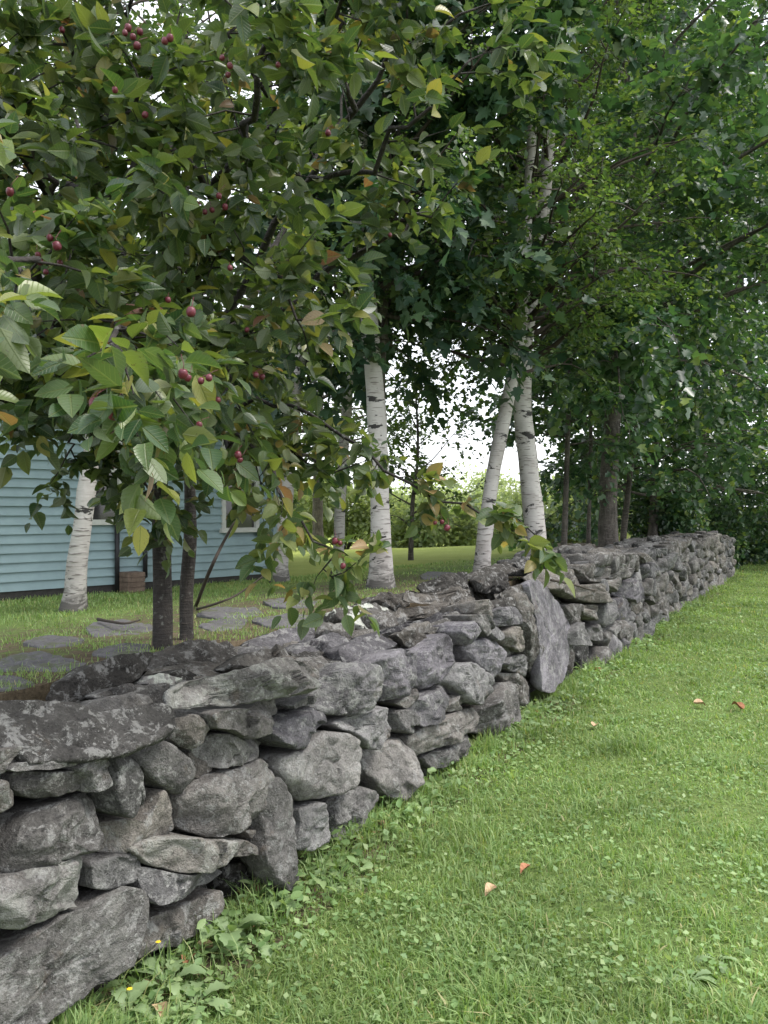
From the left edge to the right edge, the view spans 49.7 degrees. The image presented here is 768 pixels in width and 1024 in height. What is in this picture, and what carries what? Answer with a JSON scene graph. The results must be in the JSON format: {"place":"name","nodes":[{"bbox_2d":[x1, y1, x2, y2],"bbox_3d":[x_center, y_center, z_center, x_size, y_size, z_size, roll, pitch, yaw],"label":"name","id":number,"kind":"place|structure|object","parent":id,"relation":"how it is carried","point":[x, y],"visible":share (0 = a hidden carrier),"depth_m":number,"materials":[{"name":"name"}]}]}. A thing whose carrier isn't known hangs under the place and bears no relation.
{"place":"outdoors","nodes":[
{"label":"outdoors","id":0,"kind":"place"},
{"bbox_2d":[0,518,767,1023],"bbox_3d":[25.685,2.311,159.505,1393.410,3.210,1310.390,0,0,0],"label":"ground","id":1,"kind":"structure","parent":0,"point":[300,564],"depth_m":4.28,"materials":[{"name":"green plant"}]},
{"bbox_2d":[0,674,34,691],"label":"flagstone","id":2,"kind":"object","parent":1,"relation":"on","point":[4,687],"visible":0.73,"depth_m":3.45,"materials":[{"name":"stone"}]},
{"bbox_2d":[0,656,42,671],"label":"flagstone","id":3,"kind":"object","parent":1,"relation":"on","point":[11,665],"visible":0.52,"depth_m":3.87,"materials":[{"name":"stone"}]},
{"bbox_2d":[10,651,88,671],"bbox_3d":[-1.612,0.749,3.972,0.633,0.084,0.244,0,0,41],"label":"flagstone","id":4,"kind":"object","parent":1,"relation":"on","point":[40,658],"visible":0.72,"depth_m":3.97,"materials":[{"name":"stone"}]},
{"bbox_2d":[24,635,85,648],"bbox_3d":[-1.887,0.775,4.765,0.374,0.082,0.463,0,0,0],"label":"flagstone","id":5,"kind":"object","parent":1,"relation":"on","point":[48,641],"visible":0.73,"depth_m":4.74,"materials":[{"name":"stone"}]},
{"bbox_2d":[0,7,146,264],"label":"background tree","id":6,"kind":"object","parent":1,"relation":"on","point":[3,39],"depth_m":16.24,"materials":[{"name":"green plant"}]},
{"bbox_2d":[86,619,151,636],"bbox_3d":[-1.665,0.785,5.304,0.431,0.084,1.090,0,0,-25],"label":"flagstone","id":7,"kind":"object","parent":1,"relation":"on","point":[116,629],"visible":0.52,"depth_m":5.33,"materials":[{"name":"stone"}]},
{"bbox_2d":[96,618,140,624],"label":"dead twig","id":8,"kind":"object","parent":7,"relation":"on","point":[110,621],"visible":1,"depth_m":5.34,"materials":[{"name":"wood"}]},
{"bbox_2d":[1,0,241,275],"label":"background tree","id":9,"kind":"object","parent":1,"relation":"on","point":[140,23],"visible":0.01,"depth_m":20.93,"materials":[{"name":"green plant"}]},
{"bbox_2d":[92,642,151,657],"bbox_3d":[-1.314,0.737,4.223,0.315,0.082,0.445,0,0,0],"label":"flagstone","id":10,"kind":"object","parent":1,"relation":"on","point":[110,650],"visible":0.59,"depth_m":4.23,"materials":[{"name":"stone"}]},
{"bbox_2d":[95,986,155,1020],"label":"weed plant","id":11,"kind":"object","parent":1,"relation":"on","point":[135,994],"visible":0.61,"depth_m":2.65,"materials":[{"name":"green plant"}]},
{"bbox_2d":[119,571,144,592],"bbox_3d":[-2.871,0.794,9.420,0.220,0.226,0.220,0,0,43],"label":"wooden box","id":12,"kind":"object","parent":1,"relation":"on","point":[131,581],"visible":0.96,"depth_m":9.34,"materials":[{"name":"brown wood"}]},
{"bbox_2d":[0,253,309,600],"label":"clapboard house","id":13,"kind":"structure","parent":1,"relation":"on","point":[33,560],"depth_m":9.08,"materials":[{"name":"wood"}]},
{"bbox_2d":[84,431,121,524],"bbox_3d":[-3.147,-0.465,9.316,0.095,1.220,0.522,0,0,43],"label":"window","id":14,"kind":"structure","parent":13,"relation":"in","point":[99,518],"depth_m":9.32,"materials":[{"name":"white glass"}]},
{"bbox_2d":[219,428,258,532],"bbox_3d":[-1.854,-0.406,10.717,0.095,1.337,0.652,0,0,43],"label":"window","id":15,"kind":"structure","parent":13,"relation":"in","point":[248,525],"depth_m":10.66,"materials":[{"name":"white glass"}]},
{"bbox_2d":[152,1001,166,1016],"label":"fallen leaf","id":16,"kind":"object","parent":1,"relation":"on","point":[162,1004],"visible":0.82,"depth_m":2.63,"materials":[{"name":"beige plant"}]},
{"bbox_2d":[126,940,207,1006],"bbox_3d":[-0.726,1.534,2.797,0.258,0.182,0.232,0,0,-10],"label":"weed plant","id":17,"kind":"object","parent":1,"relation":"on","point":[149,962],"visible":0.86,"depth_m":2.80,"materials":[{"name":"green plant"}]},
{"bbox_2d":[0,0,354,612],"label":"birch tree","id":18,"kind":"object","parent":1,"relation":"on","point":[74,598],"visible":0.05,"depth_m":7.13,"materials":[{"name":"white plant"}]},
{"bbox_2d":[181,953,195,963],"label":"fallen leaf","id":19,"kind":"object","parent":1,"relation":"on","point":[186,961],"visible":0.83,"depth_m":2.91,"materials":[{"name":"brown plant"}]},
{"bbox_2d":[157,980,231,1023],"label":"weed plant","id":20,"kind":"object","parent":1,"relation":"on","point":[215,986],"visible":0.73,"depth_m":2.69,"materials":[{"name":"green plant"}]},
{"bbox_2d":[193,938,217,950],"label":"fallen leaf","id":21,"kind":"object","parent":1,"relation":"on","point":[208,941],"visible":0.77,"depth_m":3.00,"materials":[{"name":"plant"}]},
{"bbox_2d":[19,0,393,534],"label":"background tree","id":22,"kind":"object","parent":1,"relation":"on","point":[120,156],"depth_m":18.63,"materials":[{"name":"green plant"}]},
{"bbox_2d":[194,520,235,606],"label":"bare branch","id":23,"kind":"object","parent":1,"relation":"on","point":[206,578],"visible":0.91,"depth_m":5.49,"materials":[{"name":"brown plant"}]},
{"bbox_2d":[199,618,247,631],"bbox_3d":[-1.052,0.768,5.392,0.312,0.084,0.607,0,0,0],"label":"flagstone","id":24,"kind":"object","parent":1,"relation":"on","point":[216,624],"visible":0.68,"depth_m":5.40,"materials":[{"name":"stone"}]},
{"bbox_2d":[196,576,262,609],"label":"bare branch","id":25,"kind":"object","parent":1,"relation":"on","point":[219,602],"visible":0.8,"depth_m":5.59,"materials":[{"name":"brown plant"}]},
{"bbox_2d":[197,607,263,619],"bbox_3d":[-1.128,0.782,6.163,0.522,0.086,0.787,0,0,0],"label":"flagstone","id":26,"kind":"object","parent":1,"relation":"on","point":[215,613],"visible":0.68,"depth_m":6.16,"materials":[{"name":"stone"}]},
{"bbox_2d":[199,913,267,949],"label":"weed plant","id":27,"kind":"object","parent":1,"relation":"on","point":[226,937],"visible":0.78,"depth_m":3.07,"materials":[{"name":"green plant"}]},
{"bbox_2d":[238,931,272,958],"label":"weed plant","id":28,"kind":"object","parent":1,"relation":"on","point":[266,949],"visible":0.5,"depth_m":3.00,"materials":[{"name":"green plant"}]},
{"bbox_2d":[0,557,519,691],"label":"terrace grass","id":29,"kind":"structure","parent":1,"relation":"on","point":[116,602],"depth_m":7.08,"materials":[{"name":"green plant"}]},
{"bbox_2d":[253,890,295,910],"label":"weed plant","id":30,"kind":"object","parent":1,"relation":"on","point":[278,903],"visible":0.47,"depth_m":3.29,"materials":[{"name":"green plant"}]},
{"bbox_2d":[251,613,307,628],"bbox_3d":[-0.622,0.758,5.599,0.509,0.086,0.679,0,0,-23],"label":"flagstone","id":31,"kind":"object","parent":1,"relation":"on","point":[265,621],"visible":0.4,"depth_m":5.52,"materials":[{"name":"stone"}]},
{"bbox_2d":[73,0,503,492],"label":"background tree","id":32,"kind":"object","parent":1,"relation":"on","point":[152,26],"visible":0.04,"depth_m":16.36,"materials":[{"name":"green plant"}]},
{"bbox_2d":[0,0,577,650],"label":"crabapple tree","id":33,"kind":"object","parent":1,"relation":"on","point":[146,378],"visible":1,"depth_m":2.88,"materials":[{"name":"green plant"}]},
{"bbox_2d":[262,598,317,608],"bbox_3d":[-0.774,0.769,6.715,0.457,0.088,0.689,0,0,0],"label":"flagstone","id":34,"kind":"object","parent":1,"relation":"on","point":[269,603],"visible":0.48,"depth_m":6.62,"materials":[{"name":"stone"}]},
{"bbox_2d":[291,469,325,549],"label":"bush","id":35,"kind":"object","parent":1,"relation":"on","point":[301,500],"depth_m":29.96,"materials":[{"name":"green plant"}]},
{"bbox_2d":[291,481,331,549],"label":"bush","id":36,"kind":"object","parent":1,"relation":"on","point":[311,521],"visible":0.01,"depth_m":33.15,"materials":[{"name":"green plant"}]},
{"bbox_2d":[154,7,472,582],"bbox_3d":[-0.920,-4.008,10.044,3.894,9.928,3.968,0,0,35],"label":"birch tree","id":37,"kind":"object","parent":1,"relation":"on","point":[282,571],"visible":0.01,"depth_m":9.93,"materials":[{"name":"white plant"}]},
{"bbox_2d":[309,855,352,879],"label":"weed plant","id":38,"kind":"object","parent":1,"relation":"on","point":[318,871],"visible":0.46,"depth_m":3.64,"materials":[{"name":"green plant"}]},
{"bbox_2d":[323,873,369,894],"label":"weed plant","id":39,"kind":"object","parent":1,"relation":"on","point":[358,880],"visible":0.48,"depth_m":3.56,"materials":[{"name":"green plant"}]},
{"bbox_2d":[296,481,403,549],"bbox_3d":[-1.329,0.009,31.227,4.468,3.311,3.044,0,0,0],"label":"bush","id":40,"kind":"object","parent":1,"relation":"on","point":[357,514],"visible":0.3,"depth_m":30.75,"materials":[{"name":"green plant"}]},
{"bbox_2d":[254,7,474,547],"bbox_3d":[-1.578,-14.264,27.487,8.694,31.233,9.648,0,0,0],"label":"background tree","id":41,"kind":"object","parent":1,"relation":"on","point":[317,515],"visible":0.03,"depth_m":26.84,"materials":[{"name":"green plant"}]},
{"bbox_2d":[0,531,736,1023],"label":"stone wall","id":42,"kind":"structure","parent":1,"relation":"on","point":[142,811],"depth_m":3.42,"materials":[{"name":"grey stone"}]},
{"bbox_2d":[550,579,595,590],"bbox_3d":[1.893,0.697,7.812,0.067,0.286,2.107,0,0,28],"label":"dry stick","id":43,"kind":"object","parent":42,"relation":"on","point":[558,581],"visible":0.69,"depth_m":7.39,"materials":[{"name":"grey wood"}]},
{"bbox_2d":[208,0,542,588],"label":"birch tree","id":44,"kind":"object","parent":1,"relation":"on","point":[380,573],"visible":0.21,"depth_m":8.31,"materials":[{"name":"green plant"}]},
{"bbox_2d":[243,2,507,574],"bbox_3d":[-0.257,-4.541,11.467,4.098,11.010,4.634,0,0,0],"label":"birch tree","id":45,"kind":"object","parent":1,"relation":"on","point":[339,522],"visible":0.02,"depth_m":11.44,"materials":[{"name":"white plant"}]},
{"bbox_2d":[348,485,410,547],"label":"bush","id":46,"kind":"object","parent":1,"relation":"on","point":[398,494],"visible":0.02,"depth_m":35.20,"materials":[{"name":"green plant"}]},
{"bbox_2d":[67,584,720,1023],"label":"uncut grass","id":47,"kind":"structure","parent":1,"relation":"on","point":[419,800],"depth_m":3.80,"materials":[{"name":"green plant"}]},
{"bbox_2d":[90,595,707,1014],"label":"leaf litter","id":48,"kind":"object","parent":1,"relation":"on","point":[300,877],"visible":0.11,"depth_m":3.44,"materials":[{"name":"brown plant"}]},
{"bbox_2d":[105,601,704,988],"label":"wall foot weeds","id":49,"kind":"object","parent":1,"relation":"on","point":[295,894],"depth_m":3.89,"materials":[{"name":"green plant"}]},
{"bbox_2d":[65,599,767,1023],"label":"clover","id":50,"kind":"object","parent":1,"relation":"on","point":[151,993],"visible":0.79,"depth_m":3.27,"materials":[{"name":"green plant"}]},
{"bbox_2d":[332,355,502,559],"bbox_3d":[0.433,-0.975,14.912,2.769,3.898,2.676,0,0,-42],"label":"young maple","id":51,"kind":"object","parent":1,"relation":"on","point":[397,440],"visible":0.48,"depth_m":14.92,"materials":[{"name":"green plant"}]},
{"bbox_2d":[181,0,663,433],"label":"maple tree","id":52,"kind":"object","parent":1,"relation":"on","point":[480,103],"visible":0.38,"depth_m":8.23,"materials":[{"name":"green plant"}]},
{"bbox_2d":[414,792,443,806],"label":"weed plant","id":53,"kind":"object","parent":1,"relation":"on","point":[423,802],"visible":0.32,"depth_m":4.52,"materials":[{"name":"green plant"}]},
{"bbox_2d":[392,480,467,501],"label":"bush","id":54,"kind":"object","parent":1,"relation":"on","point":[406,488],"visible":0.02,"depth_m":51.87,"materials":[{"name":"green plant"}]},
{"bbox_2d":[390,493,477,547],"bbox_3d":[1.711,0.455,29.889,3.152,2.477,2.904,0,0,30],"label":"bush","id":55,"kind":"object","parent":1,"relation":"on","point":[454,535],"visible":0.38,"depth_m":29.61,"materials":[{"name":"green plant"}]},
{"bbox_2d":[420,571,452,579],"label":"flagstone","id":56,"kind":"object","parent":1,"relation":"on","point":[429,575],"visible":0.28,"depth_m":10.18,"materials":[{"name":"stone"}]},
{"bbox_2d":[437,773,464,785],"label":"weed plant","id":57,"kind":"object","parent":1,"relation":"on","point":[452,780],"visible":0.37,"depth_m":4.90,"materials":[{"name":"green plant"}]},
{"bbox_2d":[429,476,508,545],"bbox_3d":[3.719,0.031,38.069,3.620,3.501,3.627,0,0,-40],"label":"bush","id":58,"kind":"object","parent":1,"relation":"on","point":[459,491],"visible":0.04,"depth_m":37.79,"materials":[{"name":"green plant"}]},
{"bbox_2d":[485,882,496,894],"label":"fallen leaf","id":59,"kind":"object","parent":1,"relation":"on","point":[489,885],"visible":0.95,"depth_m":3.44,"materials":[{"name":"beige plant"}]},
{"bbox_2d":[446,460,546,507],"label":"bush","id":60,"kind":"object","parent":1,"relation":"on","point":[510,481],"visible":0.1,"depth_m":55.13,"materials":[{"name":"green plant"}]},
{"bbox_2d":[476,486,545,544],"bbox_3d":[5.019,0.363,32.924,2.966,2.845,2.833,0,0,21],"label":"bush","id":61,"kind":"object","parent":1,"relation":"on","point":[516,497],"visible":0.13,"depth_m":32.14,"materials":[{"name":"green plant"}]},
{"bbox_2d":[500,989,531,1007],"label":"weed plant","id":62,"kind":"object","parent":1,"relation":"on","point":[520,1000],"visible":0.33,"depth_m":2.68,"materials":[{"name":"green plant"}]},
{"bbox_2d":[520,863,529,873],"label":"fallen leaf","id":63,"kind":"object","parent":1,"relation":"on","point":[523,866],"visible":1,"depth_m":3.65,"materials":[{"name":"orange plant"}]},
{"bbox_2d":[356,0,722,570],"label":"birch tree","id":64,"kind":"object","parent":1,"relation":"on","point":[482,558],"visible":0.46,"depth_m":9.21,"materials":[{"name":"green plant"}]},
{"bbox_2d":[332,0,760,549],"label":"birch tree","id":65,"kind":"object","parent":1,"relation":"on","point":[533,508],"visible":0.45,"depth_m":9.64,"materials":[{"name":"green plant"}]},
{"bbox_2d":[536,703,560,710],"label":"weed plant","id":66,"kind":"object","parent":1,"relation":"on","point":[549,706],"visible":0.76,"depth_m":6.62,"materials":[{"name":"green plant"}]},
{"bbox_2d":[334,0,767,546],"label":"maple tree","id":67,"kind":"object","parent":1,"relation":"on","point":[733,49],"visible":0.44,"depth_m":11.53,"materials":[{"name":"green plant"}]},
{"bbox_2d":[541,475,574,543],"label":"bush","id":68,"kind":"object","parent":1,"relation":"on","point":[545,503],"visible":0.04,"depth_m":35.09,"materials":[{"name":"green plant"}]},
{"bbox_2d":[442,0,700,544],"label":"young maple","id":69,"kind":"object","parent":1,"relation":"on","point":[620,454],"visible":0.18,"depth_m":12.85,"materials":[{"name":"green plant"}]},
{"bbox_2d":[545,489,632,542],"bbox_3d":[8.580,0.139,34.016,3.927,3.238,2.804,0,0,-44],"label":"bush","id":70,"kind":"object","parent":1,"relation":"on","point":[555,519],"visible":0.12,"depth_m":33.45,"materials":[{"name":"green plant"}]},
{"bbox_2d":[445,0,767,550],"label":"young maple","id":71,"kind":"object","parent":1,"relation":"on","point":[718,441],"visible":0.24,"depth_m":16.14,"materials":[{"name":"green plant"}]},
{"bbox_2d":[452,0,767,543],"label":"forest tree","id":72,"kind":"object","parent":1,"relation":"on","point":[545,479],"visible":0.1,"depth_m":18.73,"materials":[{"name":"green plant"}]},
{"bbox_2d":[486,0,740,543],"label":"young maple","id":73,"kind":"object","parent":1,"relation":"on","point":[677,229],"visible":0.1,"depth_m":14.81,"materials":[{"name":"green plant"}]},
{"bbox_2d":[605,889,635,904],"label":"weed plant","id":74,"kind":"object","parent":1,"relation":"on","point":[627,896],"visible":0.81,"depth_m":3.40,"materials":[{"name":"green plant"}]},
{"bbox_2d":[511,0,767,534],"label":"forest tree","id":75,"kind":"object","parent":1,"relation":"on","point":[646,475],"visible":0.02,"depth_m":21.31,"materials":[{"name":"green plant"}]},
{"bbox_2d":[586,475,713,537],"bbox_3d":[6.487,-0.099,20.292,2.997,1.898,2.192,0,0,37],"label":"shrub","id":76,"kind":"object","parent":1,"relation":"on","point":[673,520],"visible":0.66,"depth_m":19.68,"materials":[{"name":"green plant"}]},
{"bbox_2d":[537,0,767,540],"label":"forest tree","id":77,"kind":"object","parent":1,"relation":"on","point":[581,526],"visible":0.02,"depth_m":28.44,"materials":[{"name":"green plant"}]},
{"bbox_2d":[661,968,717,997],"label":"weed plant","id":78,"kind":"object","parent":1,"relation":"on","point":[707,978],"visible":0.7,"depth_m":2.80,"materials":[{"name":"green plant"}]},
{"bbox_2d":[629,496,757,567],"bbox_3d":[8.866,0.400,23.939,3.364,2.385,2.872,0,0,36],"label":"shrub","id":79,"kind":"object","parent":1,"relation":"on","point":[720,519],"visible":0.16,"depth_m":23.45,"materials":[{"name":"green plant"}]},
{"bbox_2d":[628,30,767,530],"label":"forest tree","id":80,"kind":"object","parent":1,"relation":"on","point":[764,467],"visible":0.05,"depth_m":25.19,"materials":[{"name":"green plant"}]},
{"bbox_2d":[694,699,705,705],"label":"fallen leaf","id":81,"kind":"object","parent":1,"relation":"on","point":[698,701],"visible":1,"depth_m":6.74,"materials":[{"name":"beige plant"}]},
{"bbox_2d":[647,145,767,532],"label":"forest tree","id":82,"kind":"object","parent":1,"relation":"on","point":[762,478],"visible":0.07,"depth_m":24.19,"materials":[{"name":"green plant"}]},
{"bbox_2d":[694,953,739,972],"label":"weed plant","id":83,"kind":"object","parent":1,"relation":"on","point":[698,958],"visible":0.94,"depth_m":2.92,"materials":[{"name":"green plant"}]},
{"bbox_2d":[708,492,767,534],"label":"shrub","id":84,"kind":"object","parent":1,"relation":"on","point":[742,497],"visible":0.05,"depth_m":26.35,"materials":[{"name":"green plant"}]},
{"bbox_2d":[731,701,744,708],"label":"fallen leaf","id":85,"kind":"object","parent":1,"relation":"on","point":[740,705],"visible":1,"depth_m":6.66,"materials":[{"name":"orange plant"}]},
{"bbox_2d":[715,464,767,559],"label":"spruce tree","id":86,"kind":"object","parent":1,"relation":"on","point":[745,494],"depth_m":28.18,"materials":[{"name":"green plant"}]},
{"bbox_2d":[721,319,767,506],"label":"forest tree","id":87,"kind":"object","parent":1,"relation":"on","point":[729,381],"visible":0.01,"depth_m":30.44,"materials":[{"name":"green plant"}]},
{"bbox_2d":[732,509,767,558],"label":"shrub","id":88,"kind":"object","parent":1,"relation":"on","point":[764,526],"visible":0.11,"depth_m":27.06,"materials":[{"name":"green plant"}]},
{"bbox_2d":[733,529,767,564],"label":"shrub","id":89,"kind":"object","parent":1,"relation":"on","point":[758,544],"visible":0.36,"depth_m":24.96,"materials":[{"name":"green plant"}]},
{"bbox_2d":[0,0,767,510],"label":"sky","id":90,"kind":"structure","parent":0,"point":[510,459],"materials":[{"name":"white"}]}
]}

